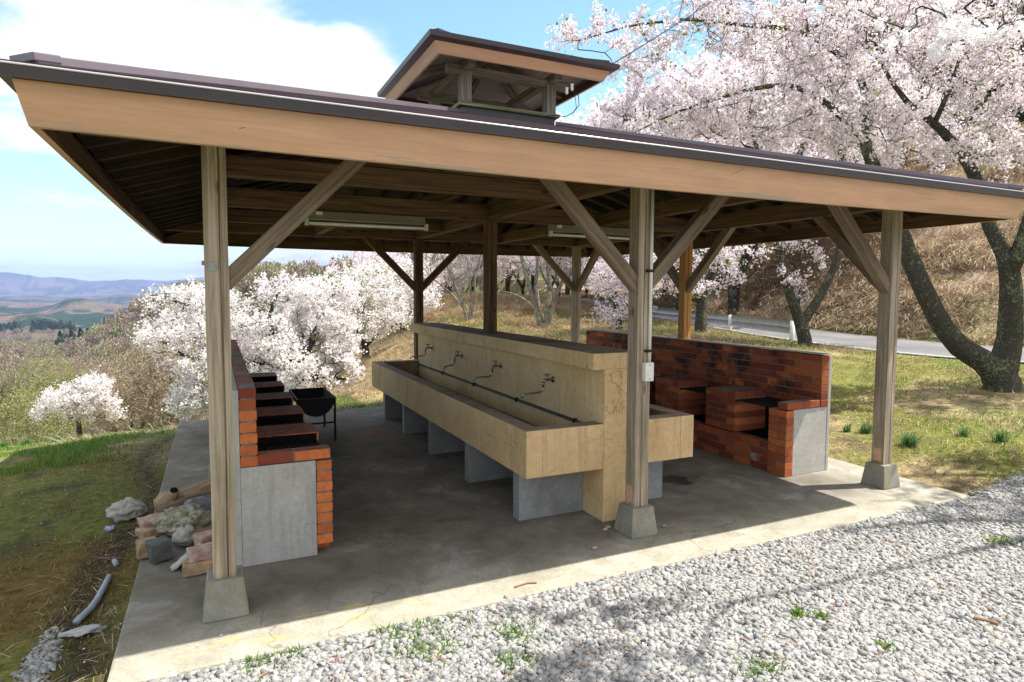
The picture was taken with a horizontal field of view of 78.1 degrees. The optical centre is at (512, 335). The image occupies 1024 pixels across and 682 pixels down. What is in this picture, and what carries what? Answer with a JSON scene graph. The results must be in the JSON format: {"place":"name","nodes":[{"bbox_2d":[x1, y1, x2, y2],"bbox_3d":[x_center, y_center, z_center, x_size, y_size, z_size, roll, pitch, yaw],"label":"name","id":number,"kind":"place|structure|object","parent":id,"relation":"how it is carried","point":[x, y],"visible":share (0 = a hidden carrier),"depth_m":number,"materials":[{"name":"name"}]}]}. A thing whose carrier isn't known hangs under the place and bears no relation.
{"place":"outdoors","nodes":[
{"label":"outdoors","id":0,"kind":"place"},
{"bbox_2d":[0,253,709,433],"bbox_3d":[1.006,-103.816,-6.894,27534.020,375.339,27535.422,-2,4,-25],"label":"hills","id":1,"kind":"structure","parent":0,"point":[26,299],"depth_m":3715.00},
{"bbox_2d":[0,378,25,422],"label":"bare tree","id":2,"kind":"object","parent":1,"relation":"on","point":[7,396],"visible":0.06,"depth_m":74.03,"materials":[{"name":"brown plant"}]},
{"bbox_2d":[0,316,113,350],"bbox_3d":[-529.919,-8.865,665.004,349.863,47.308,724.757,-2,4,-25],"label":"dark conifers","id":3,"kind":"object","parent":1,"relation":"on","point":[42,325],"visible":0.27,"depth_m":874.31,"materials":[{"name":"plant"}]},
{"bbox_2d":[16,348,98,424],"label":"budding tree","id":4,"kind":"object","parent":1,"relation":"on","point":[77,357],"visible":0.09,"depth_m":97.07,"materials":[{"name":"green plant"}]},
{"bbox_2d":[0,262,281,418],"bbox_3d":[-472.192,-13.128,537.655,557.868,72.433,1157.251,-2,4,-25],"label":"bare woods","id":5,"kind":"object","parent":1,"relation":"on","point":[114,327],"visible":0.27,"depth_m":308.77,"materials":[{"name":"plant"}]},
{"bbox_2d":[191,254,359,418],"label":"ridge woods","id":6,"kind":"object","parent":1,"relation":"on","point":[274,266],"visible":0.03,"depth_m":186.35,"materials":[{"name":"plant"}]},
{"bbox_2d":[0,0,957,280],"label":"sky","id":7,"kind":"structure","parent":0,"point":[54,222],"materials":[{"name":"white"}]},
{"bbox_2d":[0,142,1023,681],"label":"ground","id":8,"kind":"structure","parent":0,"point":[42,580],"depth_m":6.18,"materials":[{"name":"plant"}]},
{"bbox_2d":[13,437,36,446],"bbox_3d":[-6.893,1.508,8.900,0.298,0.158,0.262,-2,4,-25],"label":"leaf tuft","id":9,"kind":"object","parent":8,"relation":"on","point":[26,440],"visible":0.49,"depth_m":8.90,"materials":[{"name":"green plant"}]},
{"bbox_2d":[0,342,65,440],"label":"bare tree","id":10,"kind":"object","parent":8,"relation":"on","point":[18,380],"visible":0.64,"depth_m":46.80,"materials":[{"name":"brown plant"}]},
{"bbox_2d":[9,626,65,681],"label":"gravel trickle","id":11,"kind":"object","parent":8,"relation":"on","point":[35,668],"visible":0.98,"depth_m":2.97,"materials":[{"name":"gravel"}]},
{"bbox_2d":[0,352,80,430],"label":"budding tree","id":12,"kind":"object","parent":8,"relation":"on","point":[9,387],"visible":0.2,"depth_m":57.56,"materials":[{"name":"green plant"}]},
{"bbox_2d":[0,385,94,445],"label":"bare bush","id":13,"kind":"object","parent":8,"relation":"on","point":[5,419],"visible":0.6,"depth_m":29.86,"materials":[{"name":"bare twigs"},{"name":"grey bark"}]},
{"bbox_2d":[3,365,106,440],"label":"budding tree","id":14,"kind":"object","parent":8,"relation":"on","point":[69,377],"visible":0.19,"depth_m":44.85,"materials":[{"name":"green plant"}]},
{"bbox_2d":[27,365,129,438],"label":"cherry tree","id":15,"kind":"object","parent":8,"relation":"on","point":[75,405],"visible":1,"depth_m":18.69,"materials":[{"name":"white plant"}]},
{"bbox_2d":[37,350,122,435],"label":"budding tree","id":16,"kind":"object","parent":8,"relation":"on","point":[79,363],"visible":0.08,"depth_m":52.00,"materials":[{"name":"plant"}]},
{"bbox_2d":[57,623,109,637],"bbox_3d":[-2.181,1.502,3.215,0.228,0.029,0.101,-2,4,-25],"label":"plastic scrap","id":17,"kind":"object","parent":8,"relation":"on","point":[85,629],"visible":1,"depth_m":3.20,"materials":[{"name":"plastic"}]},
{"bbox_2d":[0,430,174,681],"bbox_3d":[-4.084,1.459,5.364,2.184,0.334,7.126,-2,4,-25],"label":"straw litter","id":18,"kind":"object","parent":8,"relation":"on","point":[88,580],"visible":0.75,"depth_m":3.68,"materials":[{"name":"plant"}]},
{"bbox_2d":[0,428,176,681],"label":"moss lawn","id":19,"kind":"structure","parent":8,"relation":"on","point":[112,499],"depth_m":4.45,"materials":[{"name":"green plant"}]},
{"bbox_2d":[72,574,111,624],"bbox_3d":[-2.337,1.469,3.543,0.059,0.036,0.541,-1,4,-17],"label":"pipe","id":20,"kind":"object","parent":8,"relation":"on","point":[88,610],"visible":1,"depth_m":3.47,"materials":[{"name":"grey plastic"}]},
{"bbox_2d":[59,354,145,433],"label":"bare tree","id":21,"kind":"object","parent":8,"relation":"on","point":[93,426],"visible":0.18,"depth_m":40.15,"materials":[{"name":"brown plant"}]},
{"bbox_2d":[104,525,115,531],"bbox_3d":[-2.897,1.385,4.547,0.074,0.041,0.067,-1,4,-12],"label":"flower scrap","id":22,"kind":"object","parent":8,"relation":"on","point":[110,528],"visible":1,"depth_m":4.53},
{"bbox_2d":[111,558,118,566],"bbox_3d":[-2.513,1.435,3.993,0.032,0.035,0.074,-3,5,-41],"label":"pipe stub","id":23,"kind":"object","parent":8,"relation":"on","point":[115,562],"visible":1,"depth_m":3.97,"materials":[{"name":"grey plastic"}]},
{"bbox_2d":[89,347,141,425],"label":"bare tree","id":24,"kind":"object","parent":8,"relation":"on","point":[118,361],"visible":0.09,"depth_m":60.08,"materials":[{"name":"brown plant"}]},
{"bbox_2d":[52,350,181,437],"bbox_3d":[-14.690,3.014,24.316,4.754,4.937,5.062,-1,4,-18],"label":"bare bush","id":25,"kind":"object","parent":8,"relation":"on","point":[114,428],"visible":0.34,"depth_m":23.79,"materials":[{"name":"brown plant"}]},
{"bbox_2d":[105,497,148,522],"bbox_3d":[-2.922,1.312,4.775,0.282,0.172,0.214,-4,6,-45],"label":"rock","id":26,"kind":"object","parent":8,"relation":"on","point":[127,508],"visible":1,"depth_m":4.73,"materials":[{"name":"stone"}]},
{"bbox_2d":[84,344,191,429],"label":"bare tree","id":27,"kind":"object","parent":8,"relation":"on","point":[129,384],"visible":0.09,"depth_m":32.74,"materials":[{"name":"brown plant"}]},
{"bbox_2d":[97,348,185,428],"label":"budding tree","id":28,"kind":"object","parent":8,"relation":"on","point":[137,371],"visible":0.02,"depth_m":47.69,"materials":[{"name":"brown plant"}]},
{"bbox_2d":[81,327,208,428],"bbox_3d":[-11.513,1.897,21.158,4.641,4.820,4.942,1,4,17],"label":"bare bush","id":29,"kind":"object","parent":8,"relation":"on","point":[141,387],"visible":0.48,"depth_m":20.41,"materials":[{"name":"brown plant"}]},
{"bbox_2d":[124,361,207,429],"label":"budding tree","id":30,"kind":"object","parent":8,"relation":"on","point":[199,418],"visible":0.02,"depth_m":33.38,"materials":[{"name":"plant"}]},
{"bbox_2d":[0,392,364,476],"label":"grass rim","id":31,"kind":"object","parent":8,"relation":"on","point":[71,446],"depth_m":7.13,"materials":[{"name":"plant"}]},
{"bbox_2d":[133,303,325,385],"bbox_3d":[-10.455,1.307,24.192,6.759,5.681,7.130,1,4,4],"label":"cherry tree","id":32,"kind":"object","parent":8,"relation":"on","point":[267,312],"visible":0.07,"depth_m":23.47,"materials":[{"name":"white plant"}]},
{"bbox_2d":[124,267,370,420],"bbox_3d":[-5.545,0.172,13.822,5.004,3.425,3.331,0,4,-2],"label":"cherry tree","id":33,"kind":"object","parent":8,"relation":"on","point":[323,302],"visible":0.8,"depth_m":13.18,"materials":[{"name":"white plant"}]},
{"bbox_2d":[262,256,340,375],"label":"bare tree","id":34,"kind":"object","parent":8,"relation":"on","point":[302,274],"visible":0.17,"depth_m":45.41,"materials":[{"name":"brown plant"}]},
{"bbox_2d":[248,280,399,369],"bbox_3d":[-8.789,0.207,30.169,6.759,5.681,7.130,4,6,44],"label":"cherry tree","id":35,"kind":"object","parent":8,"relation":"on","point":[275,310],"visible":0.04,"depth_m":28.94,"materials":[{"name":"white plant"}]},
{"bbox_2d":[294,266,413,352],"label":"cherry tree","id":36,"kind":"object","parent":8,"relation":"on","point":[328,271],"visible":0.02,"depth_m":32.78,"materials":[{"name":"white plant"}]},
{"bbox_2d":[347,276,390,341],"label":"cherry tree","id":37,"kind":"object","parent":8,"relation":"on","point":[357,313],"visible":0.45,"depth_m":16.97,"materials":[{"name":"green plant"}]},
{"bbox_2d":[332,268,413,358],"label":"cherry tree","id":38,"kind":"object","parent":8,"relation":"on","point":[386,298],"visible":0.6,"depth_m":18.11,"materials":[{"name":"white plant"}]},
{"bbox_2d":[326,251,449,334],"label":"cherry tree","id":39,"kind":"object","parent":8,"relation":"on","point":[361,257],"visible":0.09,"depth_m":38.67,"materials":[{"name":"white plant"}]},
{"bbox_2d":[339,254,444,332],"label":"cherry tree","id":40,"kind":"object","parent":8,"relation":"on","point":[428,302],"visible":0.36,"depth_m":24.47,"materials":[{"name":"white plant"}]},
{"bbox_2d":[345,251,460,293],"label":"cherry tree","id":41,"kind":"object","parent":8,"relation":"on","point":[391,257],"visible":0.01,"depth_m":43.83,"materials":[{"name":"pink plant"}]},
{"bbox_2d":[362,254,444,305],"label":"cherry tree","id":42,"kind":"object","parent":8,"relation":"on","point":[398,260],"visible":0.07,"depth_m":35.13,"materials":[{"name":"white plant"}]},
{"bbox_2d":[392,253,446,273],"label":"bare tree","id":43,"kind":"object","parent":8,"relation":"on","point":[411,258],"visible":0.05,"depth_m":29.79,"materials":[{"name":"grey plant"}]},
{"bbox_2d":[395,253,468,299],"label":"cherry tree","id":44,"kind":"object","parent":8,"relation":"on","point":[459,270],"visible":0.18,"depth_m":37.66,"materials":[{"name":"pink plant"}]},
{"bbox_2d":[33,291,875,445],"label":"dry slope grass","id":45,"kind":"structure","parent":8,"relation":"on","point":[587,306],"depth_m":19.83,"materials":[{"name":"plant"}]},
{"bbox_2d":[404,253,512,319],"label":"bare tree","id":46,"kind":"object","parent":8,"relation":"on","point":[464,309],"visible":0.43,"depth_m":21.96,"materials":[{"name":"grey plant"}]},
{"bbox_2d":[429,254,497,293],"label":"cherry tree","id":47,"kind":"object","parent":8,"relation":"on","point":[472,281],"visible":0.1,"depth_m":40.61,"materials":[{"name":"pink plant"}]},
{"bbox_2d":[470,256,482,292],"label":"bare tree","id":48,"kind":"object","parent":8,"relation":"on","point":[480,278],"depth_m":37.83,"materials":[{"name":"grey plant"}]},
{"bbox_2d":[458,254,535,290],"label":"cherry tree","id":49,"kind":"object","parent":8,"relation":"on","point":[516,259],"visible":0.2,"depth_m":38.16,"materials":[{"name":"pink plant"}]},
{"bbox_2d":[498,259,516,294],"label":"cherry tree","id":50,"kind":"object","parent":8,"relation":"on","point":[507,284],"depth_m":45.82,"materials":[{"name":"brown plant"}]},
{"bbox_2d":[1,342,1022,681],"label":"fallen petals","id":51,"kind":"object","parent":8,"relation":"on","point":[555,610],"visible":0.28,"depth_m":3.27,"materials":[{"name":"plant"}]},
{"bbox_2d":[497,256,544,294],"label":"cherry tree","id":52,"kind":"object","parent":8,"relation":"on","point":[522,285],"visible":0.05,"depth_m":41.83,"materials":[{"name":"pink plant"}]},
{"bbox_2d":[107,406,969,681],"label":"floor slab","id":53,"kind":"structure","parent":8,"relation":"on","point":[420,531],"depth_m":4.18,"materials":[{"name":"concrete"}]},
{"bbox_2d":[135,535,156,559],"bbox_3d":[-2.252,1.304,3.888,0.116,0.118,0.113,-3,5,-38],"label":"fire brick","id":54,"kind":"object","parent":53,"relation":"on","point":[141,547],"visible":0.62,"depth_m":3.84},
{"bbox_2d":[135,527,164,537],"bbox_3d":[-2.386,1.303,4.246,0.132,0.068,0.247,3,5,34],"label":"fire brick","id":55,"kind":"object","parent":53,"relation":"on","point":[140,532],"visible":0.31,"depth_m":4.16,"materials":[{"name":"brick"}]},
{"bbox_2d":[137,511,163,528],"bbox_3d":[-2.392,1.243,4.285,0.158,0.062,0.259,4,6,45],"label":"fire brick","id":56,"kind":"object","parent":55,"relation":"on","point":[145,522],"visible":0.47,"depth_m":4.20,"materials":[{"name":"brick"}]},
{"bbox_2d":[146,535,173,564],"bbox_3d":[-2.144,1.299,3.831,0.118,0.135,0.126,4,6,44],"label":"slate block","id":57,"kind":"object","parent":53,"relation":"on","point":[158,549],"depth_m":3.79,"materials":[{"name":"stone"}]},
{"bbox_2d":[152,503,211,535],"bbox_3d":[-2.181,1.231,4.199,0.340,0.221,0.254,-4,5,-43],"label":"rock","id":58,"kind":"object","parent":53,"relation":"on","point":[170,521],"visible":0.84,"depth_m":4.14,"materials":[{"name":"stone"}]},
{"bbox_2d":[153,478,210,511],"bbox_3d":[-2.429,1.198,4.776,0.188,0.202,0.531,3,5,35],"label":"log","id":59,"kind":"object","parent":53,"relation":"on","point":[171,497],"visible":0.62,"depth_m":4.65,"materials":[{"name":"wood"}]},
{"bbox_2d":[172,524,195,545],"bbox_3d":[-2.100,1.282,4.048,0.161,0.140,0.158,-2,4,-25],"label":"rock","id":60,"kind":"object","parent":53,"relation":"on","point":[182,535],"visible":0.89,"depth_m":4.00,"materials":[{"name":"stone"}]},
{"bbox_2d":[170,542,201,570],"bbox_3d":[-1.956,1.324,3.787,0.121,0.093,0.219,0,4,-4],"label":"roof tile","id":61,"kind":"object","parent":53,"relation":"on","point":[181,559],"visible":0.57,"depth_m":3.69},
{"bbox_2d":[184,495,210,510],"bbox_3d":[-2.236,1.227,4.510,0.217,0.184,0.134,-2,4,-25],"label":"rock","id":62,"kind":"object","parent":53,"relation":"on","point":[205,501],"visible":0.31,"depth_m":4.47,"materials":[{"name":"stone"}]},
{"bbox_2d":[183,558,212,577],"bbox_3d":[-1.809,1.343,3.692,0.218,0.070,0.124,-2,4,-25],"label":"fire brick","id":63,"kind":"object","parent":53,"relation":"on","point":[196,568],"visible":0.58,"depth_m":3.63,"materials":[{"name":"brick"}]},
{"bbox_2d":[186,541,212,562],"bbox_3d":[-1.817,1.275,3.737,0.201,0.073,0.122,-3,5,-36],"label":"fire brick","id":64,"kind":"object","parent":63,"relation":"on","point":[198,552],"visible":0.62,"depth_m":3.69,"materials":[{"name":"brick"}]},
{"bbox_2d":[192,526,211,544],"bbox_3d":[-1.996,1.300,4.120,0.113,0.095,0.207,3,5,30],"label":"plank","id":65,"kind":"object","parent":53,"relation":"on","point":[202,530],"visible":0.3,"depth_m":4.09,"materials":[{"name":"brown wood"}]},
{"bbox_2d":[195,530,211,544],"bbox_3d":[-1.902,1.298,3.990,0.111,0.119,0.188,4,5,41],"label":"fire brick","id":66,"kind":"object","parent":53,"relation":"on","point":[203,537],"visible":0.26,"depth_m":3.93,"materials":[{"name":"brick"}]},
{"bbox_2d":[231,339,332,566],"bbox_3d":[-2.235,0.703,5.631,0.562,1.073,4.053,-2,4,-25],"label":"brick grill","id":67,"kind":"object","parent":53,"relation":"on","point":[283,484],"visible":0.88,"depth_m":3.85,"materials":[{"name":"red brick"}]},
{"bbox_2d":[289,387,335,439],"bbox_3d":[-2.293,0.890,7.214,0.412,0.478,0.794,-2,4,-25],"label":"drum barbecue","id":68,"kind":"object","parent":53,"relation":"on","point":[317,402],"visible":0.84,"depth_m":6.92,"materials":[{"name":"black metal"}]},
{"bbox_2d":[0,28,1023,623],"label":"picnic pavilion","id":69,"kind":"structure","parent":53,"relation":"on","point":[460,142],"depth_m":4.23,"materials":[{"name":"brown wood"}]},
{"bbox_2d":[305,211,427,230],"bbox_3d":[-1.334,-1.065,5.840,1.128,0.131,0.086,-2,4,-25],"label":"fluorescent lamp","id":70,"kind":"object","parent":69,"relation":"attached to","point":[357,217],"visible":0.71,"depth_m":5.82,"materials":[{"name":"white glass"}]},
{"bbox_2d":[544,83,578,116],"bbox_3d":[0.456,-2.198,5.899,0.333,0.294,0.104,1,4,12],"label":"insulator","id":71,"kind":"object","parent":69,"relation":"attached to","point":[571,88],"visible":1,"depth_m":5.88,"materials":[{"name":"ceramic"}]},
{"bbox_2d":[570,3,709,89],"bbox_3d":[3.342,-5.314,9.431,0.013,5.571,9.391,3,5,36],"label":"overhead cable","id":72,"kind":"object","parent":71,"relation":"attached to","point":[647,42],"visible":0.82,"depth_m":7.16,"materials":[{"name":"black metal"}]},
{"bbox_2d":[548,224,629,239],"bbox_3d":[0.884,-1.127,6.879,1.108,0.131,0.086,-2,4,-25],"label":"fluorescent lamp","id":73,"kind":"object","parent":69,"relation":"attached to","point":[552,228],"visible":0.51,"depth_m":6.78,"materials":[{"name":"white glass"}]},
{"bbox_2d":[642,189,653,381],"bbox_3d":[0.905,-0.382,4.151,0.068,1.367,0.045,-2,4,-25],"label":"switch box","id":74,"kind":"object","parent":69,"relation":"attached to","point":[648,371],"visible":0.98,"depth_m":4.17,"materials":[{"name":"white plastic"}]},
{"bbox_2d":[372,323,693,521],"bbox_3d":[-0.240,0.574,6.588,1.425,1.215,4.618,-2,4,-25],"label":"wash stand","id":75,"kind":"object","parent":53,"relation":"on","point":[541,421],"visible":0.98,"depth_m":4.95,"materials":[{"name":"concrete"}]},
{"bbox_2d":[586,329,832,476],"bbox_3d":[1.820,0.581,7.532,0.568,1.089,4.054,-2,4,-25],"label":"brick grill","id":76,"kind":"object","parent":53,"relation":"on","point":[767,409],"visible":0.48,"depth_m":6.27,"materials":[{"name":"brick"}]},
{"bbox_2d":[497,255,583,327],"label":"grey tree","id":77,"kind":"object","parent":8,"relation":"on","point":[535,306],"visible":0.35,"depth_m":19.93,"materials":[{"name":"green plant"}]},
{"bbox_2d":[515,256,585,287],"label":"cherry tree","id":78,"kind":"object","parent":8,"relation":"on","point":[533,260],"visible":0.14,"depth_m":33.61,"materials":[{"name":"pink plant"}]},
{"bbox_2d":[527,257,588,296],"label":"cherry tree","id":79,"kind":"object","parent":8,"relation":"on","point":[556,283],"visible":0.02,"depth_m":39.76,"materials":[{"name":"pink plant"}]},
{"bbox_2d":[147,473,1023,681],"bbox_3d":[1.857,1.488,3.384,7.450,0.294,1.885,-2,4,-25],"label":"gravel","id":80,"kind":"structure","parent":8,"relation":"on","point":[947,644],"depth_m":3.19,"materials":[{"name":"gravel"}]},
{"bbox_2d":[227,532,1023,680],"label":"gravel weeds","id":81,"kind":"object","parent":80,"relation":"on","point":[798,612],"visible":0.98,"depth_m":2.95,"materials":[{"name":"green plant"}]},
{"bbox_2d":[974,615,998,624],"bbox_3d":[2.445,1.469,3.255,0.104,0.021,0.026,4,5,39],"label":"stick","id":82,"kind":"object","parent":80,"relation":"on","point":[985,620],"visible":1,"depth_m":3.25,"materials":[{"name":"brown wood"}]},
{"bbox_2d":[567,253,678,329],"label":"cherry tree","id":83,"kind":"object","parent":8,"relation":"on","point":[610,279],"visible":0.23,"depth_m":16.16,"materials":[{"name":"pink plant"}]},
{"bbox_2d":[555,86,748,306],"bbox_3d":[5.713,-5.741,29.829,12.016,10.713,11.149,2,4,21],"label":"cherry tree","id":84,"kind":"object","parent":8,"relation":"on","point":[583,121],"visible":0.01,"depth_m":26.59,"materials":[{"name":"pink plant"}]},
{"bbox_2d":[625,246,740,309],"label":"cherry tree","id":85,"kind":"object","parent":8,"relation":"on","point":[706,273],"visible":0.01,"depth_m":29.89,"materials":[{"name":"pink plant"}]},
{"bbox_2d":[556,60,841,300],"bbox_3d":[7.296,-5.596,26.634,12.648,11.277,11.736,1,4,6],"label":"cherry tree","id":86,"kind":"object","parent":8,"relation":"on","point":[655,86],"visible":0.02,"depth_m":23.61,"materials":[{"name":"pink plant"}]},
{"bbox_2d":[380,275,1023,488],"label":"moss slope","id":87,"kind":"structure","parent":8,"relation":"on","point":[920,358],"depth_m":11.11,"materials":[{"name":"green plant"}]},
{"bbox_2d":[395,275,1023,491],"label":"green patches","id":88,"kind":"object","parent":8,"relation":"on","point":[905,392],"visible":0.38,"depth_m":9.80,"materials":[{"name":"green plant"}]},
{"bbox_2d":[618,115,802,333],"bbox_3d":[5.807,-3.252,18.393,6.446,7.291,4.004,-2,4,-25],"label":"cherry tree","id":89,"kind":"object","parent":8,"relation":"on","point":[701,312],"visible":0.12,"depth_m":17.86,"materials":[{"name":"pink plant"}]},
{"bbox_2d":[652,308,794,341],"bbox_3d":[6.720,-0.394,21.723,0.425,0.950,9.744,-1,4,-12],"label":"guard rail","id":90,"kind":"object","parent":8,"relation":"on","point":[774,325],"visible":0.81,"depth_m":19.77,"materials":[{"name":"white metal"}]},
{"bbox_2d":[579,13,932,314],"bbox_3d":[9.456,-6.065,26.805,13.913,12.405,12.910,-1,4,-22],"label":"cherry tree","id":91,"kind":"object","parent":8,"relation":"on","point":[734,290],"visible":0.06,"depth_m":24.18,"materials":[{"name":"pink plant"}]},
{"bbox_2d":[541,0,1023,392],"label":"cherry tree","id":92,"kind":"object","parent":8,"relation":"on","point":[996,368],"visible":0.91,"depth_m":8.99,"materials":[{"name":"pink plant"}]},
{"bbox_2d":[581,120,1023,345],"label":"hillside","id":93,"kind":"structure","parent":8,"relation":"on","point":[863,285],"depth_m":21.93,"materials":[{"name":"plant"}]},
{"bbox_2d":[630,30,977,347],"bbox_3d":[6.999,-3.354,14.841,9.171,7.980,3.723,0,4,-9],"label":"cherry tree","id":94,"kind":"object","parent":8,"relation":"on","point":[801,319],"visible":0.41,"depth_m":14.36,"materials":[{"name":"pink plant"}]},
{"bbox_2d":[841,423,851,431],"bbox_3d":[3.882,1.047,7.279,0.207,0.114,0.158,-1,4,-12],"label":"leaf tuft","id":95,"kind":"object","parent":8,"relation":"on","point":[847,428],"visible":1,"depth_m":7.28,"materials":[{"name":"green plant"}]},
{"bbox_2d":[702,0,996,161],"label":"cherry tree","id":96,"kind":"object","parent":8,"relation":"on","point":[809,18],"visible":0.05,"depth_m":36.99,"materials":[{"name":"pink plant"}]},
{"bbox_2d":[851,420,872,433],"bbox_3d":[4.024,1.028,7.192,0.255,0.151,0.279,0,4,-10],"label":"leaf tuft","id":97,"kind":"object","parent":8,"relation":"on","point":[863,429],"visible":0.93,"depth_m":7.17,"materials":[{"name":"green plant"}]},
{"bbox_2d":[898,428,929,446],"bbox_3d":[4.139,1.055,6.586,0.376,0.191,0.358,2,4,26],"label":"leaf tuft","id":98,"kind":"object","parent":8,"relation":"on","point":[910,440],"visible":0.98,"depth_m":6.56,"materials":[{"name":"green plant"}]},
{"bbox_2d":[826,0,1023,129],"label":"cherry tree","id":99,"kind":"object","parent":8,"relation":"on","point":[1004,81],"visible":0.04,"depth_m":35.81,"materials":[{"name":"pink plant"}]},
{"bbox_2d":[830,0,1023,137],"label":"cherry tree","id":100,"kind":"object","parent":8,"relation":"on","point":[989,93],"visible":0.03,"depth_m":36.52,"materials":[{"name":"pink plant"}]},
{"bbox_2d":[847,0,1023,62],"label":"cherry tree","id":101,"kind":"object","parent":8,"relation":"on","point":[965,28],"visible":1,"depth_m":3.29,"materials":[{"name":"white plant"}]},
{"bbox_2d":[955,426,971,436],"bbox_3d":[4.921,1.026,6.877,0.240,0.132,0.196,-1,4,-14],"label":"leaf tuft","id":102,"kind":"object","parent":8,"relation":"on","point":[964,432],"visible":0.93,"depth_m":6.86,"materials":[{"name":"green plant"}]},
{"bbox_2d":[954,4,1023,126],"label":"cherry tree","id":103,"kind":"object","parent":8,"relation":"on","point":[1021,118],"visible":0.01,"depth_m":39.17,"materials":[{"name":"pink plant"}]},
{"bbox_2d":[982,427,1011,442],"bbox_3d":[5.110,1.024,6.586,0.291,0.164,0.290,0,4,-2],"label":"leaf tuft","id":104,"kind":"object","parent":8,"relation":"on","point":[999,437],"visible":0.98,"depth_m":6.56,"materials":[{"name":"green plant"}]},
{"bbox_2d":[512,294,1023,361],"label":"road","id":105,"kind":"structure","parent":0,"point":[918,347],"depth_m":17.04,"materials":[{"name":"asphalt"}]},
{"bbox_2d":[603,307,1023,361],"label":"road line","id":106,"kind":"object","parent":105,"relation":"on","point":[833,344],"visible":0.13,"depth_m":15.27,"materials":[{"name":"paint"}]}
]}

